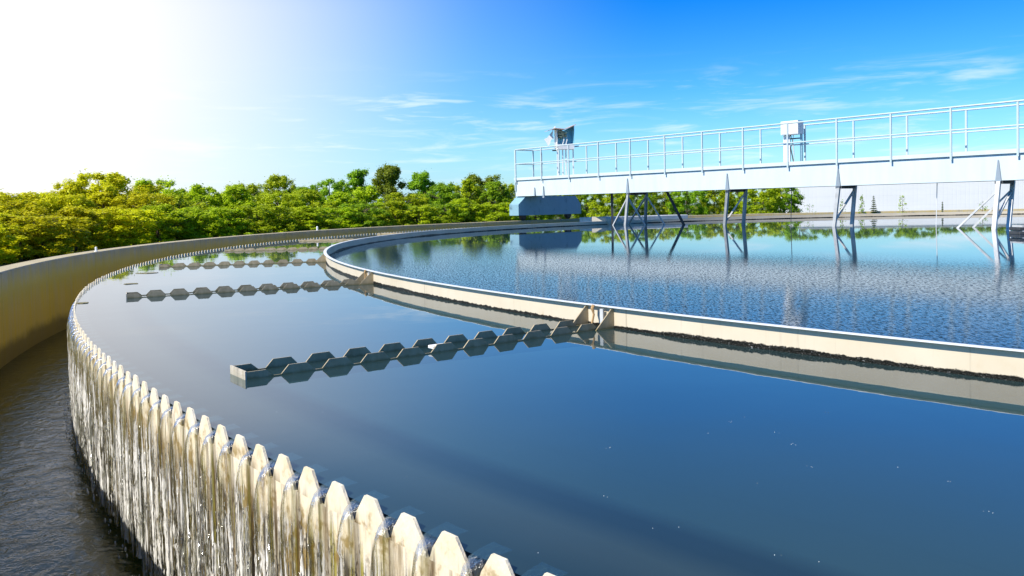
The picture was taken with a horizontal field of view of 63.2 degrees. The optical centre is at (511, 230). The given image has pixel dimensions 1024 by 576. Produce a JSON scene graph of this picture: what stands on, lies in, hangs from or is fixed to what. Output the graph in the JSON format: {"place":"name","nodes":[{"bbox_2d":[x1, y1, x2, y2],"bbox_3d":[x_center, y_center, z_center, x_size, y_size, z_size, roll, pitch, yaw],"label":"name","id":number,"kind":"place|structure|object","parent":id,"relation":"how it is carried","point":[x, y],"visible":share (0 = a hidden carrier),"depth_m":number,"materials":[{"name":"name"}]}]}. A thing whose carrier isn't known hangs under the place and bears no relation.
{"place":"outdoors","nodes":[
{"label":"outdoors","id":0,"kind":"place"},
{"bbox_2d":[0,329,162,575],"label":"launder water","id":1,"kind":"structure","parent":0,"point":[52,523],"depth_m":5.34,"materials":[{"name":"grey liquid"}]},
{"bbox_2d":[63,302,484,575],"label":"falling water","id":2,"kind":"structure","parent":1,"relation":"on","point":[95,451],"depth_m":3.77,"materials":[{"name":"white liquid"}]},
{"bbox_2d":[0,203,765,266],"bbox_3d":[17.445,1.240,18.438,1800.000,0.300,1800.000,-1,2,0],"label":"ground","id":3,"kind":"structure","parent":0,"point":[4,264],"depth_m":177.45,"materials":[{"name":"green plant"}]},
{"bbox_2d":[0,218,30,263],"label":"bushy tree","id":4,"kind":"object","parent":3,"relation":"on","point":[6,257],"visible":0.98,"depth_m":33.90,"materials":[{"name":"green plant"}]},
{"bbox_2d":[0,212,46,255],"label":"bushy tree","id":5,"kind":"object","parent":3,"relation":"on","point":[36,239],"visible":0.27,"depth_m":36.41,"materials":[{"name":"green plant"}]},
{"bbox_2d":[0,198,55,246],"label":"broadleaf tree","id":6,"kind":"object","parent":3,"relation":"on","point":[29,209],"visible":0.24,"depth_m":39.09,"materials":[{"name":"green plant"}]},
{"bbox_2d":[0,188,55,222],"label":"broadleaf tree","id":7,"kind":"object","parent":3,"relation":"on","point":[6,197],"visible":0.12,"depth_m":44.57,"materials":[{"name":"green plant"}]},
{"bbox_2d":[0,213,78,260],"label":"bushy tree","id":8,"kind":"object","parent":3,"relation":"on","point":[54,248],"visible":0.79,"depth_m":36.07,"materials":[{"name":"green plant"}]},
{"bbox_2d":[17,189,70,222],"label":"broadleaf tree","id":9,"kind":"object","parent":3,"relation":"on","point":[41,194],"visible":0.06,"depth_m":46.95,"materials":[{"name":"green plant"}]},
{"bbox_2d":[14,192,86,222],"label":"broadleaf tree","id":10,"kind":"object","parent":3,"relation":"on","point":[55,202],"visible":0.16,"depth_m":46.37,"materials":[{"name":"green plant"}]},
{"bbox_2d":[9,213,100,259],"bbox_3d":[-21.788,0.344,38.740,5.053,2.232,4.684,-2,2,-15],"label":"bushy tree","id":11,"kind":"object","parent":3,"relation":"on","point":[78,229],"visible":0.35,"depth_m":38.70,"materials":[{"name":"green plant"}]},
{"bbox_2d":[45,181,98,206],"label":"broadleaf tree","id":12,"kind":"object","parent":3,"relation":"on","point":[61,191],"visible":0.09,"depth_m":53.51,"materials":[{"name":"green plant"}]},
{"bbox_2d":[47,203,112,251],"bbox_3d":[-21.849,-0.020,41.642,3.625,2.737,3.794,-1,2,3],"label":"bushy tree","id":13,"kind":"object","parent":3,"relation":"on","point":[68,211],"visible":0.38,"depth_m":41.38,"materials":[{"name":"green plant"}]},
{"bbox_2d":[63,191,107,247],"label":"broadleaf tree","id":14,"kind":"object","parent":3,"relation":"on","point":[90,204],"visible":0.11,"depth_m":49.67,"materials":[{"name":"green plant"}]},
{"bbox_2d":[60,168,140,219],"bbox_3d":[-27.445,-1.538,55.085,5.417,5.256,5.713,-2,2,-24],"label":"broadleaf tree","id":15,"kind":"object","parent":3,"relation":"on","point":[113,181],"visible":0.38,"depth_m":54.66,"materials":[{"name":"green plant"}]},
{"bbox_2d":[74,206,142,251],"bbox_3d":[-21.348,-0.058,43.343,4.057,2.558,4.226,-1,2,1],"label":"bushy tree","id":16,"kind":"object","parent":3,"relation":"on","point":[109,211],"visible":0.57,"depth_m":42.87,"materials":[{"name":"green plant"}]},
{"bbox_2d":[86,188,132,243],"bbox_3d":[-26.255,-0.842,53.623,4.253,3.994,4.451,-2,2,-15],"label":"broadleaf tree","id":17,"kind":"object","parent":3,"relation":"on","point":[102,198],"visible":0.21,"depth_m":53.04,"materials":[{"name":"green plant"}]},
{"bbox_2d":[88,207,173,245],"bbox_3d":[-20.530,0.034,44.121,4.722,2.535,4.377,-2,2,-38],"label":"bushy tree","id":18,"kind":"object","parent":3,"relation":"on","point":[140,216],"visible":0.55,"depth_m":43.42,"materials":[{"name":"green plant"}]},
{"bbox_2d":[109,183,162,208],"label":"broadleaf tree","id":19,"kind":"object","parent":3,"relation":"on","point":[144,190],"visible":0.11,"depth_m":57.90,"materials":[{"name":"green plant"}]},
{"bbox_2d":[105,192,180,238],"bbox_3d":[-23.923,-0.713,53.934,5.113,3.540,5.113,0,2,23],"label":"broadleaf tree","id":20,"kind":"object","parent":3,"relation":"on","point":[141,200],"visible":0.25,"depth_m":52.89,"materials":[{"name":"green plant"}]},
{"bbox_2d":[134,175,183,208],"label":"broadleaf tree","id":21,"kind":"object","parent":3,"relation":"on","point":[165,184],"visible":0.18,"depth_m":58.96,"materials":[{"name":"green plant"}]},
{"bbox_2d":[128,202,201,244],"bbox_3d":[-19.675,-0.196,46.703,4.580,2.889,5.419,-2,2,-37],"label":"bushy tree","id":22,"kind":"object","parent":3,"relation":"on","point":[177,215],"visible":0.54,"depth_m":46.11,"materials":[{"name":"green plant"}]},
{"bbox_2d":[142,211,217,242],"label":"bushy tree","id":23,"kind":"object","parent":3,"relation":"on","point":[189,220],"visible":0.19,"depth_m":48.18,"materials":[{"name":"green plant"}]},
{"bbox_2d":[151,191,209,223],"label":"broadleaf tree","id":24,"kind":"object","parent":3,"relation":"on","point":[191,204],"visible":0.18,"depth_m":56.79,"materials":[{"name":"green plant"}]},
{"bbox_2d":[177,185,203,201],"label":"broadleaf tree","id":25,"kind":"object","parent":3,"relation":"on","point":[184,191],"visible":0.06,"depth_m":64.74,"materials":[{"name":"green plant"}]},
{"bbox_2d":[181,182,224,228],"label":"broadleaf tree","id":26,"kind":"object","parent":3,"relation":"on","point":[199,191],"visible":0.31,"depth_m":59.88,"materials":[{"name":"green plant"}]},
{"bbox_2d":[171,205,238,240],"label":"bushy tree","id":27,"kind":"object","parent":3,"relation":"on","point":[204,216],"visible":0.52,"depth_m":48.67,"materials":[{"name":"green plant"}]},
{"bbox_2d":[198,207,259,236],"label":"bushy tree","id":28,"kind":"object","parent":3,"relation":"on","point":[232,231],"visible":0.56,"depth_m":49.87,"materials":[{"name":"green plant"}]},
{"bbox_2d":[212,183,258,230],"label":"broadleaf tree","id":29,"kind":"object","parent":3,"relation":"on","point":[227,194],"visible":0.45,"depth_m":60.02,"materials":[{"name":"green plant"}]},
{"bbox_2d":[224,180,262,216],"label":"broadleaf tree","id":30,"kind":"object","parent":3,"relation":"on","point":[253,188],"visible":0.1,"depth_m":71.45,"materials":[{"name":"green plant"}]},
{"bbox_2d":[231,204,297,234],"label":"bushy tree","id":31,"kind":"object","parent":3,"relation":"on","point":[268,212],"visible":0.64,"depth_m":52.23,"materials":[{"name":"green plant"}]},
{"bbox_2d":[256,173,295,206],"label":"broadleaf tree","id":32,"kind":"object","parent":3,"relation":"on","point":[275,181],"visible":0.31,"depth_m":77.85,"materials":[{"name":"green plant"}]},
{"bbox_2d":[251,191,307,232],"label":"broadleaf tree","id":33,"kind":"object","parent":3,"relation":"on","point":[267,198],"visible":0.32,"depth_m":62.20,"materials":[{"name":"green plant"}]},
{"bbox_2d":[252,205,324,232],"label":"bushy tree","id":34,"kind":"object","parent":3,"relation":"on","point":[295,213],"visible":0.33,"depth_m":54.66,"materials":[{"name":"green plant"}]},
{"bbox_2d":[286,186,326,203],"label":"broadleaf tree","id":35,"kind":"object","parent":3,"relation":"on","point":[299,188],"visible":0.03,"depth_m":80.85,"materials":[{"name":"green plant"}]},
{"bbox_2d":[282,187,337,228],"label":"broadleaf tree","id":36,"kind":"object","parent":3,"relation":"on","point":[311,196],"visible":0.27,"depth_m":65.11,"materials":[{"name":"green plant"}]},
{"bbox_2d":[285,205,343,231],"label":"bushy tree","id":37,"kind":"object","parent":3,"relation":"on","point":[326,220],"visible":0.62,"depth_m":54.92,"materials":[{"name":"green plant"}]},
{"bbox_2d":[308,177,353,206],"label":"broadleaf tree","id":38,"kind":"object","parent":3,"relation":"on","point":[340,185],"visible":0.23,"depth_m":81.20,"materials":[{"name":"green plant"}]},
{"bbox_2d":[310,206,372,228],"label":"bushy tree","id":39,"kind":"object","parent":3,"relation":"on","point":[347,223],"visible":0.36,"depth_m":58.12,"materials":[{"name":"green plant"}]},
{"bbox_2d":[321,191,361,217],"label":"broadleaf tree","id":40,"kind":"object","parent":3,"relation":"on","point":[341,197],"visible":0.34,"depth_m":67.52,"materials":[{"name":"green plant"}]},
{"bbox_2d":[343,167,369,203],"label":"tree","id":41,"kind":"object","parent":3,"relation":"on","point":[356,177],"visible":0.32,"depth_m":84.96,"materials":[{"name":"green plant"}]},
{"bbox_2d":[332,202,394,227],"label":"bushy tree","id":42,"kind":"object","parent":3,"relation":"on","point":[367,217],"visible":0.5,"depth_m":59.01,"materials":[{"name":"green plant"}]},
{"bbox_2d":[352,185,385,220],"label":"broadleaf tree","id":43,"kind":"object","parent":3,"relation":"on","point":[360,193],"visible":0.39,"depth_m":71.06,"materials":[{"name":"green plant"}]},
{"bbox_2d":[365,163,412,209],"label":"tree","id":44,"kind":"object","parent":3,"relation":"on","point":[386,182],"visible":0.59,"depth_m":84.80,"materials":[{"name":"green plant"}]},
{"bbox_2d":[371,199,415,225],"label":"bushy tree","id":45,"kind":"object","parent":3,"relation":"on","point":[395,205],"visible":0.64,"depth_m":60.94,"materials":[{"name":"green plant"}]},
{"bbox_2d":[384,192,431,225],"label":"broadleaf tree","id":46,"kind":"object","parent":3,"relation":"on","point":[420,200],"visible":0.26,"depth_m":71.33,"materials":[{"name":"green plant"}]},
{"bbox_2d":[388,204,452,225],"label":"bushy tree","id":47,"kind":"object","parent":3,"relation":"on","point":[431,213],"visible":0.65,"depth_m":61.75,"materials":[{"name":"green plant"}]},
{"bbox_2d":[406,168,437,205],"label":"tree","id":48,"kind":"object","parent":3,"relation":"on","point":[418,182],"visible":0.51,"depth_m":85.76,"materials":[{"name":"green plant"}]},
{"bbox_2d":[420,184,461,219],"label":"broadleaf tree","id":49,"kind":"object","parent":3,"relation":"on","point":[446,194],"visible":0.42,"depth_m":74.74,"materials":[{"name":"green plant"}]},
{"bbox_2d":[429,181,459,208],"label":"broadleaf tree","id":50,"kind":"object","parent":3,"relation":"on","point":[443,184],"visible":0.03,"depth_m":85.69,"materials":[{"name":"green plant"}]},
{"bbox_2d":[418,203,474,223],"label":"bushy tree","id":51,"kind":"object","parent":3,"relation":"on","point":[461,213],"visible":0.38,"depth_m":64.08,"materials":[{"name":"green plant"}]},
{"bbox_2d":[442,195,488,222],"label":"bushy tree","id":52,"kind":"object","parent":3,"relation":"on","point":[464,201],"visible":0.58,"depth_m":65.18,"materials":[{"name":"green plant"}]},
{"bbox_2d":[454,178,488,221],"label":"broadleaf tree","id":53,"kind":"object","parent":3,"relation":"on","point":[469,187],"visible":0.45,"depth_m":77.52,"materials":[{"name":"green plant"}]},
{"bbox_2d":[455,172,514,217],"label":"broadleaf tree","id":54,"kind":"object","parent":3,"relation":"on","point":[474,178],"visible":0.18,"depth_m":82.79,"materials":[{"name":"green plant"}]},
{"bbox_2d":[472,201,520,221],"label":"bushy tree","id":55,"kind":"object","parent":3,"relation":"on","point":[498,213],"visible":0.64,"depth_m":65.26,"materials":[{"name":"green plant"}]},
{"bbox_2d":[476,179,517,220],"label":"broadleaf tree","id":56,"kind":"object","parent":3,"relation":"on","point":[492,187],"visible":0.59,"depth_m":77.24,"materials":[{"name":"green plant"}]},
{"bbox_2d":[488,181,515,202],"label":"broadleaf tree","id":57,"kind":"object","parent":3,"relation":"on","point":[510,187],"visible":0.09,"depth_m":88.97,"materials":[{"name":"green plant"}]},
{"bbox_2d":[0,209,1023,368],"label":"wall","id":58,"kind":"structure","parent":3,"relation":"on","point":[38,297],"depth_m":13.25,"materials":[{"name":"concrete"}]},
{"bbox_2d":[517,195,555,219],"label":"broadleaf tree","id":59,"kind":"object","parent":3,"relation":"on","point":[538,217],"visible":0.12,"depth_m":80.45,"materials":[{"name":"green plant"}]},
{"bbox_2d":[543,195,582,218],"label":"broadleaf tree","id":60,"kind":"object","parent":3,"relation":"on","point":[580,199],"visible":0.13,"depth_m":84.46,"materials":[{"name":"green plant"}]},
{"bbox_2d":[572,194,604,217],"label":"broadleaf tree","id":61,"kind":"object","parent":3,"relation":"on","point":[584,213],"visible":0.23,"depth_m":88.52,"materials":[{"name":"green plant"}]},
{"bbox_2d":[586,193,633,216],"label":"broadleaf tree","id":62,"kind":"object","parent":3,"relation":"on","point":[619,202],"visible":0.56,"depth_m":79.72,"materials":[{"name":"green plant"}]},
{"bbox_2d":[616,192,657,215],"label":"broadleaf tree","id":63,"kind":"object","parent":3,"relation":"on","point":[639,199],"visible":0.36,"depth_m":83.65,"materials":[{"name":"green plant"}]},
{"bbox_2d":[647,192,682,214],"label":"broadleaf tree","id":64,"kind":"object","parent":3,"relation":"on","point":[662,207],"visible":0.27,"depth_m":87.39,"materials":[{"name":"green plant"}]},
{"bbox_2d":[662,191,710,214],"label":"broadleaf tree","id":65,"kind":"object","parent":3,"relation":"on","point":[681,203],"visible":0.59,"depth_m":78.67,"materials":[{"name":"green plant"}]},
{"bbox_2d":[688,190,735,214],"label":"broadleaf tree","id":66,"kind":"object","parent":3,"relation":"on","point":[712,195],"visible":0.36,"depth_m":81.84,"materials":[{"name":"green plant"}]},
{"bbox_2d":[718,190,757,214],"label":"broadleaf tree","id":67,"kind":"object","parent":3,"relation":"on","point":[736,199],"visible":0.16,"depth_m":85.60,"materials":[{"name":"green plant"}]},
{"bbox_2d":[733,188,788,213],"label":"broadleaf tree","id":68,"kind":"object","parent":3,"relation":"on","point":[764,196],"visible":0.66,"depth_m":76.79,"materials":[{"name":"green plant"}]},
{"bbox_2d":[759,188,803,212],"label":"broadleaf tree","id":69,"kind":"object","parent":3,"relation":"on","point":[796,197],"visible":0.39,"depth_m":80.17,"materials":[{"name":"green plant"}]},
{"bbox_2d":[858,196,865,213],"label":"leafy sapling","id":70,"kind":"object","parent":3,"relation":"on","point":[861,206],"visible":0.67,"depth_m":43.28,"materials":[{"name":"green plant"}]},
{"bbox_2d":[870,196,876,212],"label":"conifer sapling","id":71,"kind":"object","parent":3,"relation":"on","point":[873,206],"visible":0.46,"depth_m":43.05,"materials":[{"name":"green plant"}]},
{"bbox_2d":[898,196,906,212],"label":"leafy sapling","id":72,"kind":"object","parent":3,"relation":"on","point":[902,197],"visible":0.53,"depth_m":42.53,"materials":[{"name":"green plant"}]},
{"bbox_2d":[781,180,1023,212],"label":"white hall","id":73,"kind":"structure","parent":3,"relation":"on","point":[962,195],"depth_m":124.78,"materials":[{"name":"white"}]},
{"bbox_2d":[0,0,1023,207],"label":"sky","id":74,"kind":"structure","parent":0,"point":[213,93],"materials":[{"name":"blue"}]},
{"bbox_2d":[75,230,1023,575],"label":"settled water","id":75,"kind":"structure","parent":0,"point":[613,452],"depth_m":3.14,"materials":[{"name":"blue liquid"}]},
{"bbox_2d":[428,343,441,348],"bbox_3d":[-0.440,0.689,4.944,0.105,0.020,0.060,-2,2,-37],"label":"foam block","id":76,"kind":"object","parent":75,"relation":"on","point":[432,346],"depth_m":4.92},
{"bbox_2d":[330,214,1023,349],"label":"water","id":77,"kind":"structure","parent":0,"point":[925,278],"depth_m":10.61,"materials":[{"name":"blue liquid"}]},
{"bbox_2d":[1009,225,1023,234],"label":"slatted float","id":78,"kind":"object","parent":77,"relation":"on","point":[1017,229],"visible":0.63,"depth_m":18.24,"materials":[{"name":"metal"}]},
{"label":"launder floor","id":79,"kind":"structure","parent":0,"visible":0},
{"bbox_2d":[74,226,554,575],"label":"overflow weir","id":80,"kind":"object","parent":79,"relation":"on","point":[445,554],"visible":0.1,"depth_m":2.84,"materials":[{"name":"beige concrete"}]},
{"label":"tank floor","id":81,"kind":"structure","parent":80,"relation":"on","visible":0},
{"bbox_2d":[159,254,325,267],"bbox_3d":[-4.273,0.532,13.304,2.530,0.244,0.268,-2,2,-13],"label":"serrated trough","id":82,"kind":"object","parent":81,"relation":"on","point":[322,258],"visible":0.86,"depth_m":13.26,"materials":[{"name":"metal"}]},
{"bbox_2d":[126,270,373,297],"bbox_3d":[-2.764,0.619,8.962,2.530,0.265,0.268,-2,2,-25],"label":"serrated trough","id":83,"kind":"object","parent":81,"relation":"on","point":[363,278],"visible":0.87,"depth_m":8.94,"materials":[{"name":"metal"}]},
{"bbox_2d":[224,247,326,250],"bbox_3d":[-4.860,0.410,17.861,2.530,0.244,0.268,-1,2,-1],"label":"serrated trough","id":84,"kind":"object","parent":81,"relation":"on","point":[281,248],"visible":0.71,"depth_m":17.76,"materials":[{"name":"metal"}]},
{"bbox_2d":[299,238,359,240],"bbox_3d":[-4.500,0.269,22.442,2.530,0.244,0.268,-1,2,10],"label":"serrated trough","id":85,"kind":"object","parent":81,"relation":"on","point":[327,239],"visible":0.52,"depth_m":22.48,"materials":[{"name":"metal"}]},
{"bbox_2d":[230,304,613,379],"bbox_3d":[-0.395,0.687,5.022,2.530,0.265,0.268,-2,2,-37],"label":"serrated trough","id":86,"kind":"object","parent":81,"relation":"on","point":[478,340],"visible":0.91,"depth_m":4.90,"materials":[{"name":"metal"}]},
{"bbox_2d":[580,215,687,223],"bbox_3d":[5.776,-0.252,36.194,5.756,0.810,2.587,-2,2,-30],"label":"scum box","id":87,"kind":"object","parent":81,"relation":"on","point":[590,219],"visible":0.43,"depth_m":36.13,"materials":[{"name":"metal"}]},
{"bbox_2d":[323,211,1023,381],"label":"ring","id":88,"kind":"object","parent":81,"relation":"on","point":[1001,363],"visible":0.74,"depth_m":5.04,"materials":[{"name":"white paint"}]},
{"bbox_2d":[509,99,1023,228],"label":"scraper bridge","id":89,"kind":"structure","parent":81,"relation":"on","point":[536,196],"depth_m":27.03,"materials":[{"name":"white paint"}]},
{"bbox_2d":[545,124,575,174],"bbox_3d":[2.054,-3.375,35.194,1.220,2.160,0.560,-2,2,-12],"label":"switch cabinet","id":90,"kind":"object","parent":89,"relation":"on","point":[566,136],"visible":0.93,"depth_m":35.23,"materials":[{"name":"white metal"}]},
{"bbox_2d":[544,126,554,145],"bbox_3d":[1.598,-3.970,35.126,0.500,0.830,0.020,-1,2,0],"label":"torn cover","id":91,"kind":"object","parent":90,"relation":"hanging from","point":[548,139],"visible":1,"depth_m":35.12,"materials":[{"name":"white plastic"}]},
{"bbox_2d":[781,120,803,161],"bbox_3d":[9.198,-2.890,27.293,0.350,1.373,0.640,-3,2,-41],"label":"control box","id":92,"kind":"object","parent":89,"relation":"on","point":[795,129],"visible":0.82,"depth_m":27.20,"materials":[{"name":"white paint"}]},
{"bbox_2d":[781,121,796,133],"bbox_3d":[9.053,-3.351,27.176,0.010,0.400,0.580,-3,2,-41],"label":"box door","id":93,"kind":"structure","parent":92,"relation":"in","point":[792,128],"depth_m":27.14,"materials":[{"name":"white paint"}]}
]}

